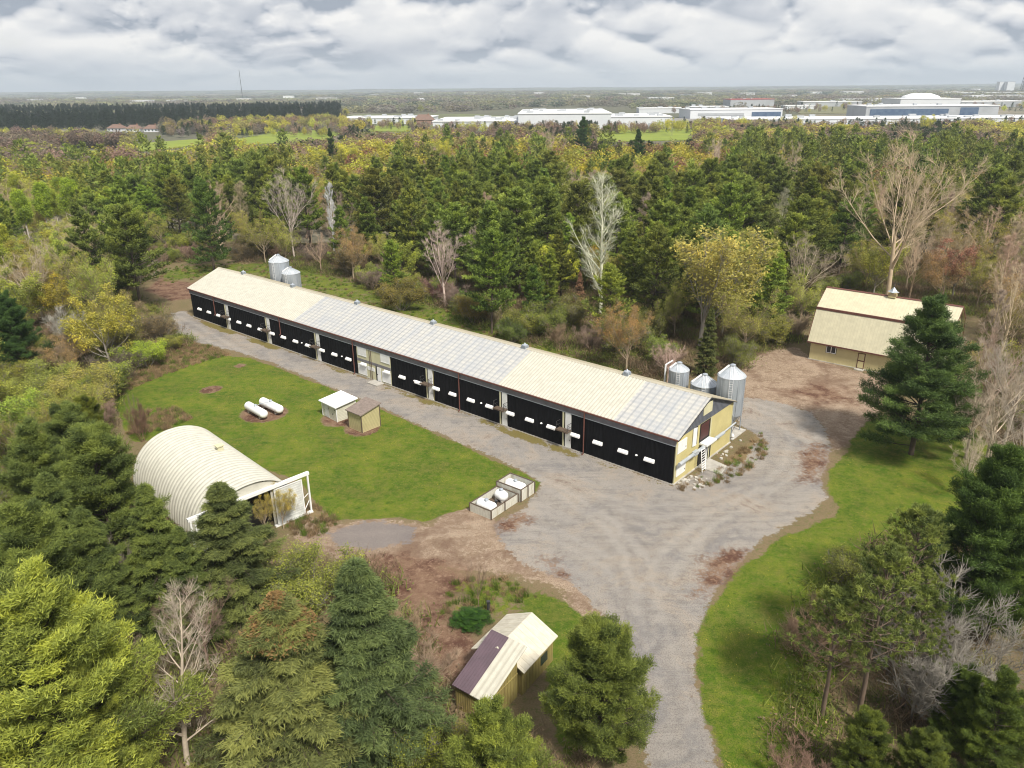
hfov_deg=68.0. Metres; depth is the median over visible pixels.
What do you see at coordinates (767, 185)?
pine tree
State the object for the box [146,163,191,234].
pine tree
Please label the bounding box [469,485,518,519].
tank pen
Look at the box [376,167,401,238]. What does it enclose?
pine tree
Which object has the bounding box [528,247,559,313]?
pine tree
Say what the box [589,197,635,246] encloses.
pine tree
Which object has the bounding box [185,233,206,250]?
budding shrub
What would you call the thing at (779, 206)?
bare tree
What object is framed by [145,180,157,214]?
pine tree
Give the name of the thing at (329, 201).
birch tree
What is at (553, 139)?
bare tree
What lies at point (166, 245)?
bare shrub
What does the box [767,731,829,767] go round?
bare shrub
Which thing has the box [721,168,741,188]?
pine tree
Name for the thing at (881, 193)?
bare tree
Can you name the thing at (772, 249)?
pine tree
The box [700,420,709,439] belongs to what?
door
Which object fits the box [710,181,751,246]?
pine tree
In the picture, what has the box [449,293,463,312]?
budding shrub
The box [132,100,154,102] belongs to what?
distant building
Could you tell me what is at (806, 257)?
bare tree
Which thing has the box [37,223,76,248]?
budding tree
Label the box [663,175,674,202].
pine tree
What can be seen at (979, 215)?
bare tree
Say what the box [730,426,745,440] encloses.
silo pad
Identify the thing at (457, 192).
pine tree
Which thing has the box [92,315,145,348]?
budding shrub
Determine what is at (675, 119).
paved yard
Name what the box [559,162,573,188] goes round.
pine tree
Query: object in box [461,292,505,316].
budding shrub
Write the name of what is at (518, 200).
pine tree
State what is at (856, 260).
budding tree
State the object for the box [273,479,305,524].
sliding door
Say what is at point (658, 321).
budding shrub
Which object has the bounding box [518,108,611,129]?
warehouse
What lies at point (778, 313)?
budding shrub
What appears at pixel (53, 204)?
aspen tree
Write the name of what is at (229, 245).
bare shrub
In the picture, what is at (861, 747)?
pine tree
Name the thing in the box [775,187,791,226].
bare tree
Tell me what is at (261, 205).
pine tree
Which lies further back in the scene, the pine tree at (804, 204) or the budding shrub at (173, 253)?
the budding shrub at (173, 253)
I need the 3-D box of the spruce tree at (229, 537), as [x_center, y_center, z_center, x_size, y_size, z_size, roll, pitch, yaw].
[-21.928,13.099,59.731,11.111,12.957,11.442,-3,22,-7]
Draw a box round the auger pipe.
[664,360,672,381]
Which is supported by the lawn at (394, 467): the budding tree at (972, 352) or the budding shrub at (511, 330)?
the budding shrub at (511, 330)
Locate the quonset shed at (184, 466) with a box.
[133,425,312,550]
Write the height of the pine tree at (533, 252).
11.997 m
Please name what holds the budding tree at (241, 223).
on the forest floor
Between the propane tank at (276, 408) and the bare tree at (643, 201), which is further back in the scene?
the bare tree at (643, 201)
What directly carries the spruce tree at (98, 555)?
on the forest floor
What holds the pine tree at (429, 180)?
on the ground at (494, 112)
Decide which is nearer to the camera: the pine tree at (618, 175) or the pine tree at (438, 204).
the pine tree at (438, 204)
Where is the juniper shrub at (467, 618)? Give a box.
[449,606,494,634]
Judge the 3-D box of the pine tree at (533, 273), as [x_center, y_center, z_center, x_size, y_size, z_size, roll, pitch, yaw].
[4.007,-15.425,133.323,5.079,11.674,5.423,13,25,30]
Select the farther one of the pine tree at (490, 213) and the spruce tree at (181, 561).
the pine tree at (490, 213)
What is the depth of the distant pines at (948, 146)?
296.02 m
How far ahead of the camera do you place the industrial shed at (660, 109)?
1194.90 m
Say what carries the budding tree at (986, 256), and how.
on the ground at (494, 112)
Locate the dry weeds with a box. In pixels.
[110,261,769,621]
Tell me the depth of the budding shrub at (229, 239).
200.35 m
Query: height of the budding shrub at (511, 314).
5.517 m
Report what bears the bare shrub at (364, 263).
on the forest floor
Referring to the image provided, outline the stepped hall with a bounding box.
[881,93,961,103]
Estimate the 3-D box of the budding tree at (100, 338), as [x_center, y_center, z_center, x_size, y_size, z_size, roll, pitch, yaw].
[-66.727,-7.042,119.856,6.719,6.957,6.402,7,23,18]
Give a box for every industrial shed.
[636,106,681,112]
[689,104,728,107]
[781,104,815,109]
[797,100,861,106]
[950,92,1023,94]
[960,99,1023,106]
[962,94,1023,99]
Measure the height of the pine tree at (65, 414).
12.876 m
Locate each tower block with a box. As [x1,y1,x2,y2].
[995,82,1004,90]
[1003,81,1015,90]
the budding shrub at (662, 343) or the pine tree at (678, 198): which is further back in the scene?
the pine tree at (678, 198)
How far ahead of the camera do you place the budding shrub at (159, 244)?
194.94 m
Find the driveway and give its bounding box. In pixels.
[171,311,831,767]
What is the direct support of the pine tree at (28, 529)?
on the forest floor
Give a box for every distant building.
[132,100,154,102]
[647,97,674,100]
[840,91,863,93]
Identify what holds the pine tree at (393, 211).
on the forest floor
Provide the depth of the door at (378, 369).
110.39 m
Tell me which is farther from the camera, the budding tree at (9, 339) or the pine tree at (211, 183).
the pine tree at (211, 183)
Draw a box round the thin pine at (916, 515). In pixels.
[859,500,968,674]
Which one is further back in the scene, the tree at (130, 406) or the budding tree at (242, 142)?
the budding tree at (242, 142)
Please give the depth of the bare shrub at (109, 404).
97.05 m
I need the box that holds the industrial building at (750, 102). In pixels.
[723,98,774,105]
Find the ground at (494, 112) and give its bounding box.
[0,83,1023,320]
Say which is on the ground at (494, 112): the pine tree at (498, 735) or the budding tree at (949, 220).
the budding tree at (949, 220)
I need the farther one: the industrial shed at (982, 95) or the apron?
the industrial shed at (982, 95)
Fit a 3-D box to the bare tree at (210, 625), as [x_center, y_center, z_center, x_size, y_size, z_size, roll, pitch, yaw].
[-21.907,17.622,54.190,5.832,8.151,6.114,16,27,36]
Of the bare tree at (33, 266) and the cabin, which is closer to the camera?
the cabin
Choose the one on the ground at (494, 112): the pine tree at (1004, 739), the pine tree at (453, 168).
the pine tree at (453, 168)
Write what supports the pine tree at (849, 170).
on the ground at (494, 112)
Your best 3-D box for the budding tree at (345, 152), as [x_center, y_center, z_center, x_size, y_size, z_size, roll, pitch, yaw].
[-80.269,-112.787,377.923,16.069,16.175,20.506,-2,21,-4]
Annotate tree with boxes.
[0,174,33,233]
[0,194,26,239]
[0,202,12,228]
[0,202,21,239]
[0,222,12,277]
[0,235,50,320]
[0,237,12,279]
[0,251,13,289]
[0,267,45,317]
[0,289,54,368]
[0,316,29,361]
[0,387,49,446]
[0,397,66,452]
[0,415,73,531]
[0,496,122,661]
[0,553,215,767]
[1,237,44,284]
[3,173,23,194]
[3,237,32,270]
[5,193,35,235]
[6,258,67,309]
[7,234,40,265]
[8,186,16,202]
[9,178,33,196]
[9,189,34,237]
[16,247,62,277]
[17,227,43,248]
[23,138,36,145]
[23,207,55,233]
[24,217,48,236]
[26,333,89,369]
[27,272,84,318]
[28,178,53,222]
[28,262,62,299]
[31,470,117,601]
[32,225,68,255]
[33,230,69,282]
[35,219,70,241]
[36,238,63,268]
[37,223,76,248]
[39,224,98,297]
[39,399,96,477]
[43,214,97,244]
[45,656,164,767]
[47,206,103,249]
[48,188,64,220]
[49,176,67,218]
[50,243,114,304]
[51,419,170,580]
[55,176,77,215]
[58,251,76,271]
[58,282,143,361]
[59,201,132,295]
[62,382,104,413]
[63,318,105,355]
[65,253,117,310]
[67,184,92,221]
[69,505,162,672]
[71,222,104,249]
[74,393,114,460]
[76,193,100,230]
[78,186,98,219]
[83,203,151,296]
[90,289,133,319]
[92,187,144,255]
[93,186,108,208]
[96,169,111,192]
[100,174,113,191]
[100,203,170,306]
[106,175,149,244]
[107,537,131,563]
[117,301,149,332]
[119,482,208,652]
[121,632,208,731]
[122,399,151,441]
[123,394,137,431]
[124,173,158,218]
[128,184,171,246]
[139,575,227,765]
[141,211,173,241]
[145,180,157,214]
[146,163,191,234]
[149,575,242,672]
[150,525,230,661]
[160,173,195,234]
[177,481,306,643]
[180,175,237,269]
[181,164,198,226]
[182,190,195,227]
[185,589,381,767]
[186,190,208,228]
[201,221,217,251]
[202,176,230,226]
[207,164,219,191]
[207,179,244,229]
[209,190,226,250]
[214,171,231,226]
[216,175,237,232]
[226,177,254,224]
[226,181,249,231]
[227,157,255,207]
[228,210,264,250]
[231,159,272,226]
[232,187,258,236]
[235,137,247,146]
[243,215,280,261]
[244,152,266,218]
[252,492,274,524]
[253,181,280,235]
[255,176,303,240]
[259,154,290,198]
[260,166,317,256]
[264,168,292,230]
[265,218,301,257]
[268,481,297,528]
[283,165,325,247]
[285,171,298,227]
[285,213,310,245]
[292,165,317,237]
[303,201,326,242]
[304,145,325,160]
[304,232,330,269]
[314,555,458,767]
[315,183,326,218]
[317,163,352,225]
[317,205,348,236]
[319,162,343,201]
[321,192,350,217]
[321,199,353,247]
[324,182,335,248]
[325,169,356,225]
[325,215,355,249]
[327,128,336,158]
[327,204,354,259]
[332,221,373,278]
[333,142,363,164]
[334,174,380,236]
[347,167,398,256]
[353,193,385,244]
[355,196,385,263]
[363,233,387,261]
[370,157,385,208]
[371,156,382,173]
[375,138,389,150]
[375,238,410,302]
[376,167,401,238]
[380,232,420,271]
[382,176,402,237]
[385,186,423,247]
[387,200,398,238]
[390,157,408,187]
[392,176,433,271]
[396,179,428,249]
[399,172,404,190]
[403,156,424,177]
[409,164,429,193]
[416,176,429,213]
[416,199,459,275]
[421,220,462,305]
[423,158,437,177]
[423,174,447,213]
[424,178,449,209]
[424,201,478,285]
[428,191,451,242]
[428,202,447,240]
[434,138,450,157]
[434,167,449,208]
[438,154,451,191]
[439,693,564,767]
[441,184,452,207]
[446,161,466,198]
[446,180,474,240]
[447,217,476,268]
[448,170,474,208]
[450,154,475,187]
[458,195,471,233]
[459,228,519,333]
[460,225,477,260]
[461,199,514,293]
[464,181,485,247]
[466,561,486,606]
[468,167,496,206]
[470,181,501,244]
[472,156,498,183]
[475,193,521,245]
[480,185,551,291]
[483,192,491,201]
[486,149,496,179]
[489,210,527,305]
[491,155,509,189]
[492,174,525,242]
[494,148,521,187]
[500,161,532,194]
[504,173,518,196]
[519,241,542,293]
[519,265,549,313]
[521,175,568,266]
[522,188,572,280]
[523,158,541,182]
[525,177,532,193]
[528,160,541,190]
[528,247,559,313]
[534,167,563,208]
[537,163,571,206]
[537,610,666,767]
[538,150,560,167]
[538,234,580,280]
[541,129,567,149]
[547,228,577,301]
[549,158,571,197]
[555,178,605,270]
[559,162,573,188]
[562,171,582,184]
[562,212,584,270]
[565,169,626,313]
[565,214,597,281]
[570,169,583,188]
[571,116,590,148]
[571,271,587,310]
[580,262,640,336]
[584,191,644,294]
[586,248,631,291]
[587,170,596,181]
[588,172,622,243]
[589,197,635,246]
[589,240,609,258]
[591,297,653,369]
[603,233,620,271]
[605,159,616,183]
[608,168,638,220]
[611,157,637,197]
[616,231,652,307]
[620,153,640,203]
[621,221,691,315]
[625,222,644,259]
[630,175,657,227]
[631,128,646,155]
[631,158,663,221]
[631,160,641,175]
[631,192,650,236]
[634,219,678,301]
[638,162,669,189]
[638,178,676,244]
[638,199,691,287]
[650,151,676,183]
[651,343,685,381]
[652,277,695,336]
[661,224,703,314]
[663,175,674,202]
[666,120,678,131]
[666,169,710,211]
[668,202,732,304]
[669,169,693,191]
[669,172,684,199]
[669,186,684,224]
[669,223,786,345]
[672,207,696,272]
[677,185,700,248]
[686,224,761,322]
[688,157,726,187]
[691,307,719,377]
[696,263,753,334]
[700,197,720,216]
[701,183,717,202]
[705,138,723,158]
[707,185,730,225]
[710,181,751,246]
[711,286,782,344]
[716,160,727,184]
[719,154,744,183]
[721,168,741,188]
[731,174,774,258]
[731,238,754,282]
[733,174,746,228]
[736,154,751,173]
[736,225,778,254]
[740,240,785,287]
[742,182,783,240]
[744,160,772,185]
[748,251,794,319]
[749,240,791,310]
[752,229,773,278]
[759,154,788,200]
[764,183,776,229]
[766,165,795,213]
[771,195,794,238]
[772,212,816,294]
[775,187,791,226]
[776,219,798,267]
[777,140,804,177]
[778,193,837,284]
[783,231,853,298]
[786,269,824,318]
[787,197,848,278]
[789,164,812,206]
[793,161,821,200]
[794,161,814,195]
[796,165,838,202]
[798,175,833,248]
[821,162,840,209]
[824,196,870,274]
[825,186,841,234]
[826,121,989,294]
[826,178,869,253]
[830,704,898,767]
[833,213,858,267]
[834,164,864,196]
[844,239,885,285]
[848,166,864,193]
[852,185,866,236]
[853,153,873,194]
[856,292,993,455]
[859,193,878,246]
[859,236,909,292]
[862,216,902,263]
[865,180,878,196]
[865,187,886,216]
[866,172,935,267]
[871,184,887,228]
[874,178,897,197]
[883,726,957,767]
[886,173,899,192]
[886,228,934,288]
[893,440,1023,640]
[898,237,944,297]
[902,212,925,281]
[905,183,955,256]
[914,209,964,274]
[916,249,974,294]
[919,114,935,128]
[921,220,941,254]
[925,662,989,750]
[930,238,980,298]
[932,175,952,231]
[932,209,989,265]
[932,228,977,261]
[934,205,963,226]
[935,210,968,250]
[936,214,987,288]
[939,662,1023,767]
[940,191,958,249]
[942,511,1023,643]
[945,199,977,241]
[946,233,994,285]
[948,166,1022,240]
[948,425,994,472]
[949,191,983,234]
[953,370,1021,458]
[954,178,983,202]
[954,335,1023,456]
[957,332,1023,445]
[960,205,1022,257]
[962,251,1009,304]
[963,327,1023,423]
[964,340,995,382]
[969,220,1023,276]
[971,251,1008,293]
[972,210,985,243]
[974,175,1023,261]
[974,380,1023,457]
[977,288,1010,366]
[979,268,1023,330]
[980,398,1023,454]
[985,261,1023,360]
[987,292,1023,349]
[992,152,1023,209]
[992,232,1023,321]
[998,221,1023,276]
[999,257,1023,290]
[1002,338,1023,374]
[1006,240,1023,289]
[1010,246,1023,264]
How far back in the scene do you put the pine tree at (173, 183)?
210.20 m
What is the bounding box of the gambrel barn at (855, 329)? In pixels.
[807,281,965,372]
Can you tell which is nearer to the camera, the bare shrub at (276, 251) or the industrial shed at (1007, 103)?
the bare shrub at (276, 251)
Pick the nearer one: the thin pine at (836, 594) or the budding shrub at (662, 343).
the thin pine at (836, 594)
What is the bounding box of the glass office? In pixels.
[846,103,999,115]
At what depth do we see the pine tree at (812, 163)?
231.98 m
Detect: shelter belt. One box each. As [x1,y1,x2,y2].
[0,100,341,129]
[0,101,1023,143]
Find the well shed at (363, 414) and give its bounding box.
[345,397,380,432]
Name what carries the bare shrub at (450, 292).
on the forest floor
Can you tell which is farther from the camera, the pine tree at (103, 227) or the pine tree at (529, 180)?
the pine tree at (529, 180)
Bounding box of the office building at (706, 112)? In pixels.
[679,106,783,118]
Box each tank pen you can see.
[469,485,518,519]
[496,472,534,501]
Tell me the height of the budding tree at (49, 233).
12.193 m
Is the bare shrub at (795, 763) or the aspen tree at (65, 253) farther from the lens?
the aspen tree at (65, 253)
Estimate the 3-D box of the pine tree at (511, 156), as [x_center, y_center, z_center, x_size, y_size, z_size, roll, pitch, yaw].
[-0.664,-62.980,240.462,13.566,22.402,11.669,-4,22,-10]
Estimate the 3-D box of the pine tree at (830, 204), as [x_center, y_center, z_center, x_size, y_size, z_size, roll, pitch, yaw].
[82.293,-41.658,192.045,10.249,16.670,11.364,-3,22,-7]
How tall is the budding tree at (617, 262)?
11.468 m
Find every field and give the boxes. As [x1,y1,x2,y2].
[135,139,205,151]
[238,130,339,144]
[368,126,410,131]
[597,128,692,141]
[791,107,846,113]
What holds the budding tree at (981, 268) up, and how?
on the forest floor
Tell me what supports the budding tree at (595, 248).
on the forest floor
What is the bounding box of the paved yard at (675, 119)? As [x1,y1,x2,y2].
[665,114,1023,128]
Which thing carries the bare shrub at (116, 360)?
on the forest floor
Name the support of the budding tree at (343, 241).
on the forest floor
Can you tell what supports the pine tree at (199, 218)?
on the ground at (494, 112)
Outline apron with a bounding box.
[698,458,726,473]
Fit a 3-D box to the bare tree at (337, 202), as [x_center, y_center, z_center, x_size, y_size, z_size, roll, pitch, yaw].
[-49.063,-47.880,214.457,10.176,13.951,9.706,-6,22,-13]
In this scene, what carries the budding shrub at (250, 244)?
on the forest floor
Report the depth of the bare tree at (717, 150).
334.70 m
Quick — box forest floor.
[0,243,1023,767]
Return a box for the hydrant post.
[487,600,489,610]
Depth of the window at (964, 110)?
944.40 m
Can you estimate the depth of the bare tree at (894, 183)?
222.42 m
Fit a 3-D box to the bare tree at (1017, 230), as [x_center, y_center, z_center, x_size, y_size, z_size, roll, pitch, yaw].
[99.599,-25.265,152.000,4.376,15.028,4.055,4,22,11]
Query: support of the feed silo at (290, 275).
on the silo pad
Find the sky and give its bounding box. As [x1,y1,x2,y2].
[0,0,1023,91]
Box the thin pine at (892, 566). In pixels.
[824,539,939,711]
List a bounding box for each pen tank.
[476,498,496,509]
[494,488,507,502]
[505,478,525,488]
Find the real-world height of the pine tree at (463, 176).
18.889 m
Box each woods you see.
[0,85,1023,118]
[0,105,1023,165]
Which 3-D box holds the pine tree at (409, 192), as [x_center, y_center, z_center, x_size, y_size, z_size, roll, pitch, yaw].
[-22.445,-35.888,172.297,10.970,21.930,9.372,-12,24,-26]
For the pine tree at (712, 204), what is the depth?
170.20 m
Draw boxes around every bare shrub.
[34,321,55,337]
[40,305,85,341]
[50,342,72,355]
[80,344,146,378]
[99,392,116,421]
[138,260,160,282]
[145,253,167,264]
[148,242,167,250]
[180,242,203,258]
[222,237,241,250]
[266,245,280,255]
[295,242,328,260]
[353,263,385,289]
[358,257,367,267]
[388,598,426,636]
[409,624,462,684]
[418,275,435,290]
[423,278,455,298]
[435,281,470,305]
[487,305,502,319]
[544,321,570,346]
[571,320,611,349]
[650,343,688,367]
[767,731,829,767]
[777,587,868,666]
[781,310,812,335]
[813,272,838,286]
[818,597,857,625]
[842,268,855,277]
[868,548,1023,700]
[868,599,1018,719]
[870,586,921,625]
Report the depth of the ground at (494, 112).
1549.36 m
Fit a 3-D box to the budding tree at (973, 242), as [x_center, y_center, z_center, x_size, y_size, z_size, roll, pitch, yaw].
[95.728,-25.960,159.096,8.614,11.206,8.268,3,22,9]
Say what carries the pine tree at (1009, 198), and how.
on the ground at (494, 112)
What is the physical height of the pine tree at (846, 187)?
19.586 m
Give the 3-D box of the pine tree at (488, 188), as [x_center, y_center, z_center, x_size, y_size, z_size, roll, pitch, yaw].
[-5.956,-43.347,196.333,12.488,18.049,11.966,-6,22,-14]
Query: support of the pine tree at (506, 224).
on the forest floor
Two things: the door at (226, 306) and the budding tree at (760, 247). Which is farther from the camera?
the budding tree at (760, 247)
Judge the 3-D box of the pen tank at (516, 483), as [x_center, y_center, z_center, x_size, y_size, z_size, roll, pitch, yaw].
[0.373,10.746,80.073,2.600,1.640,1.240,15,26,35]
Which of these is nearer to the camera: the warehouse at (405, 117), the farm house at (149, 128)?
the farm house at (149, 128)
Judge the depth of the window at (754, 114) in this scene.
980.58 m
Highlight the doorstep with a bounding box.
[367,380,383,386]
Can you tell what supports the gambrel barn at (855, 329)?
on the forest floor
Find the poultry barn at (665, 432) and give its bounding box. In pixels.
[186,267,736,485]
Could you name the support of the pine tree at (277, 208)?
on the forest floor
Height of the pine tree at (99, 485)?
16.095 m
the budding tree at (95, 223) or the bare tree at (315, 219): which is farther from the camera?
the bare tree at (315, 219)
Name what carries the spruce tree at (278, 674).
on the forest floor
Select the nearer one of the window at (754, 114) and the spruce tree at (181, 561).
the spruce tree at (181, 561)
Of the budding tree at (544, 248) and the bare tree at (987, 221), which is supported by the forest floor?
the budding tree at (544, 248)
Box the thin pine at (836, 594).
[786,584,874,716]
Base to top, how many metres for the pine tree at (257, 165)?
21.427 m
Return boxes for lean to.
[452,629,526,715]
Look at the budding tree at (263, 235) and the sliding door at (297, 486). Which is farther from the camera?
the budding tree at (263, 235)
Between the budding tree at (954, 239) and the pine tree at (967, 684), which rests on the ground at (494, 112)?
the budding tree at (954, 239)
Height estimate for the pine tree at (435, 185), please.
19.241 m
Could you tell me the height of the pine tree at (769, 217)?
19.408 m
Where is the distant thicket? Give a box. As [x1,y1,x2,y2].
[0,136,1023,206]
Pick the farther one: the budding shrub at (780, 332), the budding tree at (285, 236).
the budding tree at (285, 236)
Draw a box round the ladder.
[701,446,705,469]
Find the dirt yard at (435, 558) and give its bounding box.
[145,278,882,676]
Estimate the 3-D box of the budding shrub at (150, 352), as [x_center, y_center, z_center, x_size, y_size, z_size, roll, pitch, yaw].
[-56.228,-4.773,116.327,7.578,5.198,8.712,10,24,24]
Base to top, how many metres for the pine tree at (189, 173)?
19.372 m
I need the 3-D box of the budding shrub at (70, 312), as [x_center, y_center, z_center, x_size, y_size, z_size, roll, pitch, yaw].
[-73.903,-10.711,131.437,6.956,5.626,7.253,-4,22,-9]
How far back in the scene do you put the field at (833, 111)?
1202.45 m
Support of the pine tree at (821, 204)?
on the forest floor
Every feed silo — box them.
[268,254,289,281]
[281,266,301,286]
[668,361,689,387]
[690,373,716,394]
[716,363,746,434]
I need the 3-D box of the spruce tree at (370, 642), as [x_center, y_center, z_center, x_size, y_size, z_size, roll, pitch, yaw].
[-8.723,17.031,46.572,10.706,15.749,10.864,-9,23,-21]
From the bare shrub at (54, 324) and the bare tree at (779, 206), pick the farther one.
the bare tree at (779, 206)
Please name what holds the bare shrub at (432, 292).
on the forest floor
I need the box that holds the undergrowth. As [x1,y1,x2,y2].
[0,237,1023,767]
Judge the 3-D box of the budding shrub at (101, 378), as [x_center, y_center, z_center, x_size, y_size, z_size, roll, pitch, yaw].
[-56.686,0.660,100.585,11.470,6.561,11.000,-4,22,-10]
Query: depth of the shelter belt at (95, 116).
963.08 m
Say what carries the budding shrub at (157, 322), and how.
on the forest floor
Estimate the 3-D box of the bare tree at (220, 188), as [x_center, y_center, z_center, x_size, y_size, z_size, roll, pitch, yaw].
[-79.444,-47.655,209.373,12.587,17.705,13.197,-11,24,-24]
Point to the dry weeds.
(152, 373)
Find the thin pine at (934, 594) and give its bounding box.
[880,581,960,709]
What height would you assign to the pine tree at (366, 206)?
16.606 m
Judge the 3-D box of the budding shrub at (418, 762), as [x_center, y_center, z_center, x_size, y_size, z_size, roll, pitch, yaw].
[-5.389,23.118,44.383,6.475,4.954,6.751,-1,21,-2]
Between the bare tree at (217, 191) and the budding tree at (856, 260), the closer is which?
the budding tree at (856, 260)
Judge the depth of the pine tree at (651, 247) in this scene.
131.79 m
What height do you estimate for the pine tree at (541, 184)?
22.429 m
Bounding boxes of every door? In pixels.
[225,305,230,328]
[266,318,271,343]
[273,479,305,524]
[315,333,321,360]
[324,404,328,416]
[377,367,381,381]
[428,369,433,399]
[502,392,507,425]
[565,412,571,447]
[692,427,697,446]
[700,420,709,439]
[856,353,865,368]
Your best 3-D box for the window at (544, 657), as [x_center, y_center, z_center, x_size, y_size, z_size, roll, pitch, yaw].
[2.344,19.991,55.373,0.028,0.800,0.900,13,25,31]
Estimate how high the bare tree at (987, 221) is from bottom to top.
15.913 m
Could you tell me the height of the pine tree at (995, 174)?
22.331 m
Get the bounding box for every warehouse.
[347,114,438,123]
[432,115,517,129]
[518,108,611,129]
[611,112,671,126]
[716,114,1023,125]
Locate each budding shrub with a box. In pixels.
[0,356,46,390]
[0,356,83,404]
[0,467,13,502]
[5,380,86,419]
[25,334,47,357]
[40,356,120,410]
[60,305,104,332]
[75,358,133,394]
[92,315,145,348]
[107,337,169,366]
[134,304,157,315]
[138,311,177,338]
[149,239,171,250]
[155,246,180,259]
[155,334,184,349]
[163,233,196,249]
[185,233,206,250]
[223,236,240,247]
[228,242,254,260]
[238,232,278,255]
[259,535,369,614]
[326,247,367,274]
[354,261,385,282]
[372,275,429,310]
[381,725,466,767]
[382,269,410,287]
[407,272,422,283]
[408,280,424,291]
[429,275,454,291]
[440,717,475,749]
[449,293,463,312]
[452,295,490,321]
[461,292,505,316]
[492,314,529,342]
[499,307,545,336]
[518,300,569,334]
[544,292,592,325]
[594,312,656,354]
[624,306,672,340]
[644,333,681,359]
[717,759,736,767]
[722,319,772,344]
[722,332,761,366]
[752,309,788,333]
[756,313,795,345]
[791,292,821,317]
[809,275,842,293]
[822,542,894,592]
[835,269,863,289]
[851,257,883,281]
[908,564,944,587]
[1016,399,1023,420]
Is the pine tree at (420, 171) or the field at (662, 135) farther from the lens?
the field at (662, 135)
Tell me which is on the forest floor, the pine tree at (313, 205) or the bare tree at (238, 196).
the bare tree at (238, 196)
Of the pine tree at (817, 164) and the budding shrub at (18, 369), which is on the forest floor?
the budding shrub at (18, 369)
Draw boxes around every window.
[541,650,547,665]
[698,113,743,115]
[751,112,780,116]
[825,346,836,353]
[869,109,948,115]
[959,107,978,114]
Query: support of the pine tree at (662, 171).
on the ground at (494, 112)
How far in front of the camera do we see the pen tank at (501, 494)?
78.05 m
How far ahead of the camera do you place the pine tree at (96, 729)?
41.26 m
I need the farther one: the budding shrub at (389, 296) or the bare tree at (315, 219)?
the bare tree at (315, 219)
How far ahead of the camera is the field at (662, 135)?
651.77 m
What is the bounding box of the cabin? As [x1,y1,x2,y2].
[471,612,557,694]
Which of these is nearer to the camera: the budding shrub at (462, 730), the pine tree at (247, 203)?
the budding shrub at (462, 730)
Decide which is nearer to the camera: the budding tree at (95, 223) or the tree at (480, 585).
the tree at (480, 585)
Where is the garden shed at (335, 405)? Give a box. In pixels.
[318,390,357,421]
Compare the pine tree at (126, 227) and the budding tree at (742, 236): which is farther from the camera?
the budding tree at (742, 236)
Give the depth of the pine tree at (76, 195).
202.31 m
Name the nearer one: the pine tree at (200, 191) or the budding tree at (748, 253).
the budding tree at (748, 253)
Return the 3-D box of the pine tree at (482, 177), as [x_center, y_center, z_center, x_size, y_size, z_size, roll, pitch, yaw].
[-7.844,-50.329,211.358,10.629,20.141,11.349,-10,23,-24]
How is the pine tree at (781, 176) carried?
on the ground at (494, 112)
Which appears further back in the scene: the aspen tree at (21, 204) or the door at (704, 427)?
the aspen tree at (21, 204)
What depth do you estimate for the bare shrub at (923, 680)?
49.34 m
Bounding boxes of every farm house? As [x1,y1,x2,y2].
[107,123,126,131]
[126,124,142,131]
[143,124,160,131]
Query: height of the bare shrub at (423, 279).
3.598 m
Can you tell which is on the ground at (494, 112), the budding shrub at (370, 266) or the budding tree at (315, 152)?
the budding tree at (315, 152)
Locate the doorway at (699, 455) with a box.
[697,445,710,465]
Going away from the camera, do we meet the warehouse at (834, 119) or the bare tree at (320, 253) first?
the bare tree at (320, 253)
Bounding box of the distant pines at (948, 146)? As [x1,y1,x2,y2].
[0,121,1023,197]
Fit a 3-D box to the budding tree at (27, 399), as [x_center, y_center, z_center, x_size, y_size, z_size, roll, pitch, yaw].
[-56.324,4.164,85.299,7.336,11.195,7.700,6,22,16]
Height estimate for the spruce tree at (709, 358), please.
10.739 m
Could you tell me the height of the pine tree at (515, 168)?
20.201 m
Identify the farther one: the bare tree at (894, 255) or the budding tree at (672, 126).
the budding tree at (672, 126)
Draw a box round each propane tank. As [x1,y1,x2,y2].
[244,401,267,418]
[259,397,283,413]
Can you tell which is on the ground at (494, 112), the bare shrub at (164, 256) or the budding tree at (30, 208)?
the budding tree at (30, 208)
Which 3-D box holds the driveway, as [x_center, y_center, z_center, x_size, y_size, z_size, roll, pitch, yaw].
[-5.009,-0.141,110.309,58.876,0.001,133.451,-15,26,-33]
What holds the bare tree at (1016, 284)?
on the forest floor
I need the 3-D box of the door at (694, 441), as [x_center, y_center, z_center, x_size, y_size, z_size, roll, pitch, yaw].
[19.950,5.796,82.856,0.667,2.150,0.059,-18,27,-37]
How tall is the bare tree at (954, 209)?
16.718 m
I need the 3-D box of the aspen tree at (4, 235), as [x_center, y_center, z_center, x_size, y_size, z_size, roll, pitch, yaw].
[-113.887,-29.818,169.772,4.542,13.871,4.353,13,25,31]
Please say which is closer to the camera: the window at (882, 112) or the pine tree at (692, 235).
the pine tree at (692, 235)
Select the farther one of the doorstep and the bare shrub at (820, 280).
the bare shrub at (820, 280)
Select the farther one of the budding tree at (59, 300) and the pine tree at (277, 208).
the pine tree at (277, 208)
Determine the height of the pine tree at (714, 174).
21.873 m
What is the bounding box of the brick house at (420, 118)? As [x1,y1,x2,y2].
[415,113,434,123]
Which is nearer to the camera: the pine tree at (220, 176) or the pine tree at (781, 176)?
the pine tree at (781, 176)
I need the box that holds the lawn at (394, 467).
[114,263,993,767]
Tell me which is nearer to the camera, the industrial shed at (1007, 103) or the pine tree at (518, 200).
the pine tree at (518, 200)
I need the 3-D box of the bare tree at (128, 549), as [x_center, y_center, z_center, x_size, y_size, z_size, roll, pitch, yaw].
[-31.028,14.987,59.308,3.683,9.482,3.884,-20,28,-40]
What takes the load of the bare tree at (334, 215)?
on the forest floor

